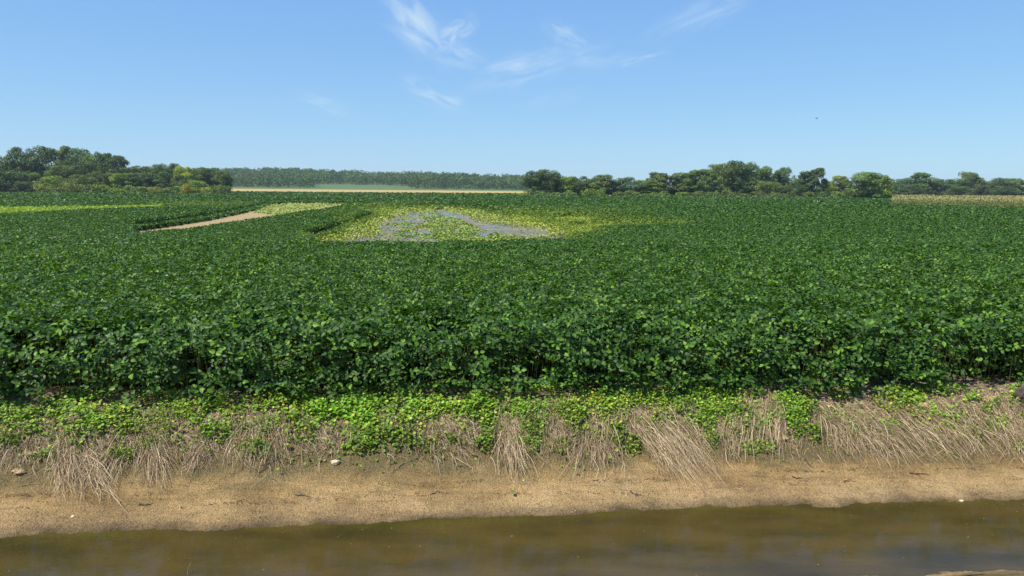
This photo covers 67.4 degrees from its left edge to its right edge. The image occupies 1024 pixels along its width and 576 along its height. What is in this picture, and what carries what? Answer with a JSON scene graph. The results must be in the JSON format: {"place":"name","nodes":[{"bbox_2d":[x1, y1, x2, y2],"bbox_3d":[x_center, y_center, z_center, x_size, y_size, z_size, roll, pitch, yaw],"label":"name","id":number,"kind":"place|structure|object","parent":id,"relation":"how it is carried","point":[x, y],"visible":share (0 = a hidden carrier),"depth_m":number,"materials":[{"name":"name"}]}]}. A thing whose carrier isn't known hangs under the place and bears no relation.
{"place":"outdoors","nodes":[
{"label":"outdoors","id":0,"kind":"place"},
{"bbox_2d":[364,209,514,236],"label":"flood water","id":1,"kind":"structure","parent":0,"point":[446,215],"depth_m":86.09,"materials":[{"name":"grey liquid"}]},
{"bbox_2d":[0,181,995,392],"bbox_3d":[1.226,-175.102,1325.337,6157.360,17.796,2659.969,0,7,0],"label":"field ground","id":2,"kind":"structure","parent":0,"point":[347,187],"depth_m":91.76,"materials":[{"name":"soil"}]},
{"bbox_2d":[0,154,23,182],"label":"tree","id":3,"kind":"object","parent":2,"relation":"on","point":[5,160],"visible":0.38,"depth_m":358.09,"materials":[{"name":"green plant"}]},
{"bbox_2d":[0,169,25,191],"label":"tree","id":4,"kind":"object","parent":2,"relation":"on","point":[16,175],"visible":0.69,"depth_m":327.47,"materials":[{"name":"green plant"}]},
{"bbox_2d":[6,181,36,191],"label":"tree","id":5,"kind":"object","parent":2,"relation":"on","point":[20,184],"visible":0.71,"depth_m":325.52,"materials":[{"name":"green plant"}]},
{"bbox_2d":[4,145,41,179],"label":"tree","id":6,"kind":"object","parent":2,"relation":"on","point":[15,152],"visible":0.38,"depth_m":361.58,"materials":[{"name":"green plant"}]},
{"bbox_2d":[9,171,43,188],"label":"tree","id":7,"kind":"object","parent":2,"relation":"on","point":[32,176],"visible":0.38,"depth_m":338.31,"materials":[{"name":"green plant"}]},
{"bbox_2d":[18,145,60,183],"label":"tree","id":8,"kind":"object","parent":2,"relation":"on","point":[48,157],"visible":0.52,"depth_m":362.35,"materials":[{"name":"green plant"}]},
{"bbox_2d":[33,183,45,191],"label":"bush","id":9,"kind":"object","parent":2,"relation":"on","point":[39,187],"visible":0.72,"depth_m":322.48,"materials":[{"name":"green plant"}]},
{"bbox_2d":[31,176,66,188],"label":"tree","id":10,"kind":"object","parent":2,"relation":"on","point":[52,179],"visible":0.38,"depth_m":335.14,"materials":[{"name":"green plant"}]},
{"bbox_2d":[43,164,75,185],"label":"tree","id":11,"kind":"object","parent":2,"relation":"on","point":[62,172],"visible":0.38,"depth_m":344.38,"materials":[{"name":"green plant"}]},
{"bbox_2d":[54,145,79,175],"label":"tree","id":12,"kind":"object","parent":2,"relation":"on","point":[62,152],"visible":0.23,"depth_m":364.70,"materials":[{"name":"green plant"}]},
{"bbox_2d":[58,182,77,191],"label":"bush","id":13,"kind":"object","parent":2,"relation":"on","point":[70,185],"visible":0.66,"depth_m":319.29,"materials":[{"name":"green plant"}]},
{"bbox_2d":[56,147,90,172],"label":"tree","id":14,"kind":"object","parent":2,"relation":"on","point":[81,154],"visible":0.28,"depth_m":360.18,"materials":[{"name":"green plant"}]},
{"bbox_2d":[63,174,96,190],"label":"tree","id":15,"kind":"object","parent":2,"relation":"on","point":[77,179],"visible":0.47,"depth_m":335.81,"materials":[{"name":"green plant"}]},
{"bbox_2d":[69,161,96,183],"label":"tree","id":16,"kind":"object","parent":2,"relation":"on","point":[77,169],"visible":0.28,"depth_m":345.35,"materials":[{"name":"green plant"}]},
{"bbox_2d":[79,152,110,177],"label":"tree","id":17,"kind":"object","parent":2,"relation":"on","point":[93,160],"visible":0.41,"depth_m":358.34,"materials":[{"name":"green plant"}]},
{"bbox_2d":[90,184,107,192],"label":"bush","id":18,"kind":"object","parent":2,"relation":"on","point":[94,187],"visible":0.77,"depth_m":317.99,"materials":[{"name":"green plant"}]},
{"bbox_2d":[87,171,114,189],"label":"tree","id":19,"kind":"object","parent":2,"relation":"on","point":[104,179],"visible":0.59,"depth_m":340.13,"materials":[{"name":"green plant"}]},
{"bbox_2d":[100,155,132,187],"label":"tree","id":20,"kind":"object","parent":2,"relation":"on","point":[114,166],"visible":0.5,"depth_m":358.23,"materials":[{"name":"green plant"}]},
{"bbox_2d":[108,173,137,189],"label":"tree","id":21,"kind":"object","parent":2,"relation":"on","point":[117,178],"visible":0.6,"depth_m":336.66,"materials":[{"name":"green plant"}]},
{"bbox_2d":[119,166,143,189],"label":"tree","id":22,"kind":"object","parent":2,"relation":"on","point":[130,169],"visible":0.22,"depth_m":358.38,"materials":[{"name":"green plant"}]},
{"bbox_2d":[120,172,152,186],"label":"tree","id":23,"kind":"object","parent":2,"relation":"on","point":[135,177],"visible":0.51,"depth_m":341.27,"materials":[{"name":"green plant"}]},
{"bbox_2d":[130,186,147,192],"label":"bush","id":24,"kind":"object","parent":2,"relation":"on","point":[139,188],"visible":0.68,"depth_m":317.51,"materials":[{"name":"green plant"}]},
{"bbox_2d":[140,166,158,188],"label":"tree","id":25,"kind":"object","parent":2,"relation":"on","point":[145,169],"visible":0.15,"depth_m":366.56,"materials":[{"name":"green plant"}]},
{"bbox_2d":[141,172,174,188],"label":"tree","id":26,"kind":"object","parent":2,"relation":"on","point":[161,181],"visible":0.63,"depth_m":343.05,"materials":[{"name":"green plant"}]},
{"bbox_2d":[150,163,169,180],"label":"tree","id":27,"kind":"object","parent":2,"relation":"on","point":[162,169],"visible":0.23,"depth_m":369.10,"materials":[{"name":"green plant"}]},
{"bbox_2d":[167,163,182,180],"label":"tree","id":28,"kind":"object","parent":2,"relation":"on","point":[171,167],"visible":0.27,"depth_m":370.60,"materials":[{"name":"green plant"}]},
{"bbox_2d":[172,165,193,182],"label":"tree","id":29,"kind":"object","parent":2,"relation":"on","point":[180,169],"visible":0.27,"depth_m":354.36,"materials":[{"name":"green plant"}]},
{"bbox_2d":[168,174,199,186],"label":"tree","id":30,"kind":"object","parent":2,"relation":"on","point":[178,177],"visible":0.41,"depth_m":342.06,"materials":[{"name":"green plant"}]},
{"bbox_2d":[180,182,192,192],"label":"bush","id":31,"kind":"object","parent":2,"relation":"on","point":[186,187],"visible":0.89,"depth_m":315.91,"materials":[{"name":"green plant"}]},
{"bbox_2d":[177,180,210,191],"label":"tree","id":32,"kind":"object","parent":2,"relation":"on","point":[194,184],"visible":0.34,"depth_m":334.37,"materials":[{"name":"green plant"}]},
{"bbox_2d":[184,167,207,186],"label":"tree","id":33,"kind":"object","parent":2,"relation":"on","point":[196,173],"visible":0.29,"depth_m":356.73,"materials":[{"name":"green plant"}]},
{"bbox_2d":[198,168,220,191],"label":"tree","id":34,"kind":"object","parent":2,"relation":"on","point":[208,173],"visible":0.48,"depth_m":357.75,"materials":[{"name":"green plant"}]},
{"bbox_2d":[213,170,232,191],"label":"tree","id":35,"kind":"object","parent":2,"relation":"on","point":[224,176],"visible":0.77,"depth_m":354.36,"materials":[{"name":"green plant"}]},
{"bbox_2d":[216,186,234,193],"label":"bush","id":36,"kind":"object","parent":2,"relation":"on","point":[226,189],"visible":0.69,"depth_m":316.17,"materials":[{"name":"green plant"}]},
{"bbox_2d":[254,202,342,214],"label":"strip grass","id":37,"kind":"structure","parent":2,"relation":"on","point":[293,208],"depth_m":138.19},
{"bbox_2d":[39,166,565,189],"bbox_3d":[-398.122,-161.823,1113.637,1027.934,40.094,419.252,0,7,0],"label":"distant wood","id":38,"kind":"object","parent":2,"relation":"on","point":[270,176],"visible":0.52,"depth_m":992.25,"materials":[{"name":"green plant"}]},
{"bbox_2d":[315,205,566,241],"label":"stunted soybeans","id":39,"kind":"object","parent":2,"relation":"on","point":[444,235],"visible":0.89,"depth_m":69.47,"materials":[{"name":"plant"}]},
{"bbox_2d":[33,190,892,199],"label":"rough verge","id":40,"kind":"structure","parent":2,"relation":"on","point":[628,195],"depth_m":317.99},
{"bbox_2d":[0,190,1023,412],"bbox_3d":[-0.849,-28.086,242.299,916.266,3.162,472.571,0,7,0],"label":"soybean crop","id":41,"kind":"object","parent":2,"relation":"on","point":[609,291],"visible":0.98,"depth_m":11.44,"materials":[{"name":"green plant"}]},
{"bbox_2d":[519,171,548,194],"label":"tree","id":42,"kind":"object","parent":2,"relation":"on","point":[533,177],"visible":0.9,"depth_m":339.81,"materials":[{"name":"green plant"}]},
{"bbox_2d":[534,168,561,194],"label":"tree","id":43,"kind":"object","parent":2,"relation":"on","point":[554,178],"visible":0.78,"depth_m":341.81,"materials":[{"name":"green plant"}]},
{"bbox_2d":[555,176,575,193],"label":"tree","id":44,"kind":"object","parent":2,"relation":"on","point":[566,181],"visible":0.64,"depth_m":343.25,"materials":[{"name":"green plant"}]},
{"bbox_2d":[566,176,590,195],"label":"tree","id":45,"kind":"object","parent":2,"relation":"on","point":[580,185],"visible":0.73,"depth_m":341.42,"materials":[{"name":"green plant"}]},
{"bbox_2d":[591,174,615,194],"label":"tree","id":46,"kind":"object","parent":2,"relation":"on","point":[601,179],"visible":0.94,"depth_m":339.53,"materials":[{"name":"green plant"}]},
{"bbox_2d":[614,176,648,195],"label":"tree","id":47,"kind":"object","parent":2,"relation":"on","point":[628,184],"visible":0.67,"depth_m":340.60,"materials":[{"name":"green plant"}]},
{"bbox_2d":[642,180,667,194],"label":"tree","id":48,"kind":"object","parent":2,"relation":"on","point":[656,188],"visible":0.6,"depth_m":341.87,"materials":[{"name":"green plant"}]},
{"bbox_2d":[644,171,673,194],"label":"tree","id":49,"kind":"object","parent":2,"relation":"on","point":[658,176],"visible":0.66,"depth_m":343.45,"materials":[{"name":"green plant"}]},
{"bbox_2d":[662,177,677,195],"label":"tree","id":50,"kind":"object","parent":2,"relation":"on","point":[672,179],"visible":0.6,"depth_m":347.15,"materials":[{"name":"green plant"}]},
{"bbox_2d":[668,172,695,195],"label":"tree","id":51,"kind":"object","parent":2,"relation":"on","point":[679,177],"visible":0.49,"depth_m":345.37,"materials":[{"name":"green plant"}]},
{"bbox_2d":[680,170,713,195],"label":"tree","id":52,"kind":"object","parent":2,"relation":"on","point":[692,173],"visible":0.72,"depth_m":340.42,"materials":[{"name":"green plant"}]},
{"bbox_2d":[695,168,723,195],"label":"tree","id":53,"kind":"object","parent":2,"relation":"on","point":[707,180],"visible":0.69,"depth_m":338.81,"materials":[{"name":"green plant"}]},
{"bbox_2d":[707,163,737,195],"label":"tree","id":54,"kind":"object","parent":2,"relation":"on","point":[720,169],"visible":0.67,"depth_m":341.18,"materials":[{"name":"green plant"}]},
{"bbox_2d":[721,189,739,196],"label":"bush","id":55,"kind":"object","parent":2,"relation":"on","point":[728,192],"visible":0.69,"depth_m":326.02,"materials":[{"name":"green plant"}]},
{"bbox_2d":[719,160,750,193],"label":"tree","id":56,"kind":"object","parent":2,"relation":"on","point":[739,185],"visible":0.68,"depth_m":341.56,"materials":[{"name":"green plant"}]},
{"bbox_2d":[735,161,762,195],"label":"tree","id":57,"kind":"object","parent":2,"relation":"on","point":[749,170],"visible":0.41,"depth_m":343.65,"materials":[{"name":"green plant"}]},
{"bbox_2d":[742,165,774,195],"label":"tree","id":58,"kind":"object","parent":2,"relation":"on","point":[760,172],"visible":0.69,"depth_m":342.04,"materials":[{"name":"green plant"}]},
{"bbox_2d":[750,180,785,195],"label":"tree","id":59,"kind":"object","parent":2,"relation":"on","point":[765,188],"visible":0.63,"depth_m":336.15,"materials":[{"name":"green plant"}]},
{"bbox_2d":[763,170,782,194],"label":"tree","id":60,"kind":"object","parent":2,"relation":"on","point":[776,174],"visible":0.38,"depth_m":346.03,"materials":[{"name":"green plant"}]},
{"bbox_2d":[772,167,796,193],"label":"tree","id":61,"kind":"object","parent":2,"relation":"on","point":[787,179],"visible":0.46,"depth_m":349.54,"materials":[{"name":"green plant"}]},
{"bbox_2d":[781,180,810,196],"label":"tree","id":62,"kind":"object","parent":2,"relation":"on","point":[794,189],"visible":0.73,"depth_m":338.20,"materials":[{"name":"green plant"}]},
{"bbox_2d":[792,170,821,196],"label":"tree","id":63,"kind":"object","parent":2,"relation":"on","point":[807,175],"visible":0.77,"depth_m":337.74,"materials":[{"name":"green plant"}]},
{"bbox_2d":[804,168,828,192],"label":"tree","id":64,"kind":"object","parent":2,"relation":"on","point":[820,176],"visible":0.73,"depth_m":337.75,"materials":[{"name":"green plant"}]},
{"bbox_2d":[819,185,838,196],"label":"tree","id":65,"kind":"object","parent":2,"relation":"on","point":[830,188],"visible":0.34,"depth_m":339.86,"materials":[{"name":"green plant"}]},
{"bbox_2d":[829,175,848,196],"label":"tree","id":66,"kind":"object","parent":2,"relation":"on","point":[838,178],"visible":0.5,"depth_m":344.14,"materials":[{"name":"green plant"}]},
{"bbox_2d":[839,171,885,197],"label":"tree","id":67,"kind":"object","parent":2,"relation":"on","point":[858,189],"visible":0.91,"depth_m":315.08,"materials":[{"name":"green plant"}]},
{"bbox_2d":[870,174,896,197],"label":"tree","id":68,"kind":"object","parent":2,"relation":"on","point":[886,181],"visible":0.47,"depth_m":321.37,"materials":[{"name":"green plant"}]},
{"bbox_2d":[894,177,925,194],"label":"tree","id":69,"kind":"object","parent":2,"relation":"on","point":[900,181],"visible":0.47,"depth_m":514.42,"materials":[{"name":"green plant"}]},
{"bbox_2d":[893,184,929,195],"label":"tree","id":70,"kind":"object","parent":2,"relation":"on","point":[912,189],"visible":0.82,"depth_m":502.39,"materials":[{"name":"green plant"}]},
{"bbox_2d":[906,172,937,194],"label":"tree","id":71,"kind":"object","parent":2,"relation":"on","point":[916,178],"visible":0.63,"depth_m":514.33,"materials":[{"name":"green plant"}]},
{"bbox_2d":[920,181,945,195],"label":"tree","id":72,"kind":"object","parent":2,"relation":"on","point":[931,191],"visible":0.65,"depth_m":515.42,"materials":[{"name":"green plant"}]},
{"bbox_2d":[930,178,954,195],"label":"tree","id":73,"kind":"object","parent":2,"relation":"on","point":[946,181],"visible":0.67,"depth_m":514.72,"materials":[{"name":"green plant"}]},
{"bbox_2d":[889,194,1023,207],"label":"corn crop","id":74,"kind":"object","parent":2,"relation":"on","point":[1008,201],"visible":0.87,"depth_m":154.96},
{"bbox_2d":[941,185,976,195],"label":"tree","id":75,"kind":"object","parent":2,"relation":"on","point":[956,189],"visible":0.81,"depth_m":503.00,"materials":[{"name":"green plant"}]},
{"bbox_2d":[952,171,983,195],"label":"tree","id":76,"kind":"object","parent":2,"relation":"on","point":[966,177],"visible":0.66,"depth_m":513.99,"materials":[{"name":"green plant"}]},
{"bbox_2d":[969,177,989,195],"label":"tree","id":77,"kind":"object","parent":2,"relation":"on","point":[982,182],"visible":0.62,"depth_m":514.74,"materials":[{"name":"green plant"}]},
{"bbox_2d":[988,177,1014,193],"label":"tree","id":78,"kind":"object","parent":2,"relation":"on","point":[999,181],"visible":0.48,"depth_m":513.56,"materials":[{"name":"green plant"}]},
{"bbox_2d":[984,186,1023,195],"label":"tree","id":79,"kind":"object","parent":2,"relation":"on","point":[1010,192],"visible":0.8,"depth_m":501.92,"materials":[{"name":"green plant"}]},
{"bbox_2d":[1006,178,1023,195],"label":"tree","id":80,"kind":"object","parent":2,"relation":"on","point":[1017,181],"visible":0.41,"depth_m":514.24,"materials":[{"name":"green plant"}]},
{"bbox_2d":[0,374,1023,575],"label":"ditch bank","id":81,"kind":"structure","parent":0,"point":[1005,484],"depth_m":7.94,"materials":[{"name":"soil"}]},
{"bbox_2d":[11,468,26,474],"bbox_3d":[-4.981,1.864,7.758,0.155,0.073,0.121,0,7,0],"label":"earth clod","id":82,"kind":"object","parent":81,"relation":"on","point":[19,471],"visible":0.99,"depth_m":7.73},
{"bbox_2d":[0,415,45,478],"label":"dry grass clump","id":83,"kind":"object","parent":81,"relation":"on","point":[18,449],"visible":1,"depth_m":7.91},
{"bbox_2d":[18,390,93,436],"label":"dry grass clump","id":84,"kind":"object","parent":81,"relation":"on","point":[68,409],"visible":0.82,"depth_m":8.23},
{"bbox_2d":[25,421,129,516],"bbox_3d":[-4.245,1.756,7.590,1.855,0.623,0.860,5,9,32],"label":"dry grass clump","id":85,"kind":"object","parent":81,"relation":"on","point":[65,462],"visible":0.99,"depth_m":7.80,"materials":[{"name":"plant"}]},
{"bbox_2d":[75,423,134,495],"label":"dry grass clump","id":86,"kind":"object","parent":81,"relation":"on","point":[108,458],"visible":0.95,"depth_m":7.94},
{"bbox_2d":[125,410,187,503],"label":"dry grass clump","id":87,"kind":"object","parent":81,"relation":"on","point":[150,451],"visible":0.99,"depth_m":7.96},
{"bbox_2d":[172,416,217,491],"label":"dry grass clump","id":88,"kind":"object","parent":81,"relation":"on","point":[193,453],"visible":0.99,"depth_m":8.07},
{"bbox_2d":[210,407,297,495],"bbox_3d":[-2.661,1.634,8.109,1.603,0.617,0.838,7,10,43],"label":"dry grass clump","id":89,"kind":"object","parent":81,"relation":"on","point":[264,437],"visible":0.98,"depth_m":8.18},
{"bbox_2d":[290,398,339,457],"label":"dry grass clump","id":90,"kind":"object","parent":81,"relation":"on","point":[317,438],"visible":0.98,"depth_m":8.30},
{"bbox_2d":[328,410,365,462],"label":"dry grass clump","id":91,"kind":"object","parent":81,"relation":"on","point":[347,438],"visible":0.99,"depth_m":8.30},
{"bbox_2d":[421,405,485,476],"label":"dry grass clump","id":92,"kind":"object","parent":81,"relation":"on","point":[443,434],"visible":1,"depth_m":8.37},
{"bbox_2d":[0,436,1022,533],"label":"sand crumbs","id":93,"kind":"object","parent":81,"relation":"on","point":[499,483],"visible":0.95,"depth_m":7.80,"materials":[{"name":"sand"}]},
{"bbox_2d":[0,374,1023,492],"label":"creeping weeds","id":94,"kind":"object","parent":81,"relation":"on","point":[344,403],"visible":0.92,"depth_m":8.59,"materials":[{"name":"green plant"}]},
{"bbox_2d":[0,374,1023,498],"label":"straw litter","id":95,"kind":"object","parent":81,"relation":"on","point":[473,427],"visible":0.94,"depth_m":8.54,"materials":[{"name":"beige plant"}]},
{"bbox_2d":[481,394,543,491],"bbox_3d":[0.005,1.625,8.416,0.718,0.670,1.749,0,7,0],"label":"dry grass clump","id":96,"kind":"object","parent":81,"relation":"on","point":[514,450],"visible":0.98,"depth_m":8.35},
{"bbox_2d":[6,466,1022,512],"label":"washed up litter","id":97,"kind":"object","parent":81,"relation":"on","point":[480,481],"visible":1,"depth_m":7.71,"materials":[{"name":"brown plant"}]},
{"bbox_2d":[535,395,579,466],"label":"dry grass clump","id":98,"kind":"object","parent":81,"relation":"on","point":[561,428],"visible":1,"depth_m":8.48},
{"bbox_2d":[555,406,629,483],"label":"dry grass clump","id":99,"kind":"object","parent":81,"relation":"on","point":[601,444],"visible":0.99,"depth_m":8.45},
{"bbox_2d":[630,401,733,504],"bbox_3d":[1.824,1.714,8.315,0.899,0.763,1.852,-1,7,-10],"label":"dry grass clump","id":100,"kind":"object","parent":81,"relation":"on","point":[670,448],"visible":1,"depth_m":8.48,"materials":[{"name":"plant"}]},
{"bbox_2d":[676,407,718,465],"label":"dry grass clump","id":101,"kind":"object","parent":81,"relation":"on","point":[699,432],"visible":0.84,"depth_m":8.69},
{"bbox_2d":[717,405,754,469],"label":"dry grass clump","id":102,"kind":"object","parent":81,"relation":"on","point":[734,432],"visible":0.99,"depth_m":8.72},
{"bbox_2d":[720,378,790,472],"bbox_3d":[3.042,1.494,9.316,0.738,0.626,2.424,4,8,23],"label":"dry grass clump","id":103,"kind":"object","parent":81,"relation":"on","point":[765,412],"visible":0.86,"depth_m":8.88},
{"bbox_2d":[814,386,923,484],"bbox_3d":[4.077,1.642,8.630,1.292,0.703,1.782,0,7,0],"label":"dry grass clump","id":104,"kind":"object","parent":81,"relation":"on","point":[851,437],"visible":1,"depth_m":8.82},
{"bbox_2d":[843,392,955,478],"bbox_3d":[4.454,1.634,8.741,1.237,0.597,1.596,0,7,0],"label":"dry grass clump","id":105,"kind":"object","parent":81,"relation":"on","point":[907,433],"visible":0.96,"depth_m":8.89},
{"bbox_2d":[913,382,1021,470],"bbox_3d":[5.304,1.582,8.865,1.187,0.648,1.558,0,7,0],"label":"dry grass clump","id":106,"kind":"object","parent":81,"relation":"on","point":[962,430],"visible":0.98,"depth_m":8.95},
{"bbox_2d":[983,392,1023,459],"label":"dry grass clump","id":107,"kind":"object","parent":81,"relation":"on","point":[1021,423],"visible":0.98,"depth_m":9.04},
{"bbox_2d":[1012,386,1023,403],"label":"rock","id":108,"kind":"object","parent":81,"relation":"on","point":[1019,391],"visible":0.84,"depth_m":9.26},
{"bbox_2d":[0,498,1023,575],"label":"ditch water","id":109,"kind":"structure","parent":0,"point":[707,540],"depth_m":6.71,"materials":[{"name":"liquid"}]},
{"bbox_2d":[0,0,1023,192],"label":"sky","id":110,"kind":"structure","parent":0,"point":[897,89],"materials":[{"name":"blue"}]},
{"bbox_2d":[974,574,1023,575],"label":"bank","id":111,"kind":"structure","parent":0,"point":[1001,575],"depth_m":5.71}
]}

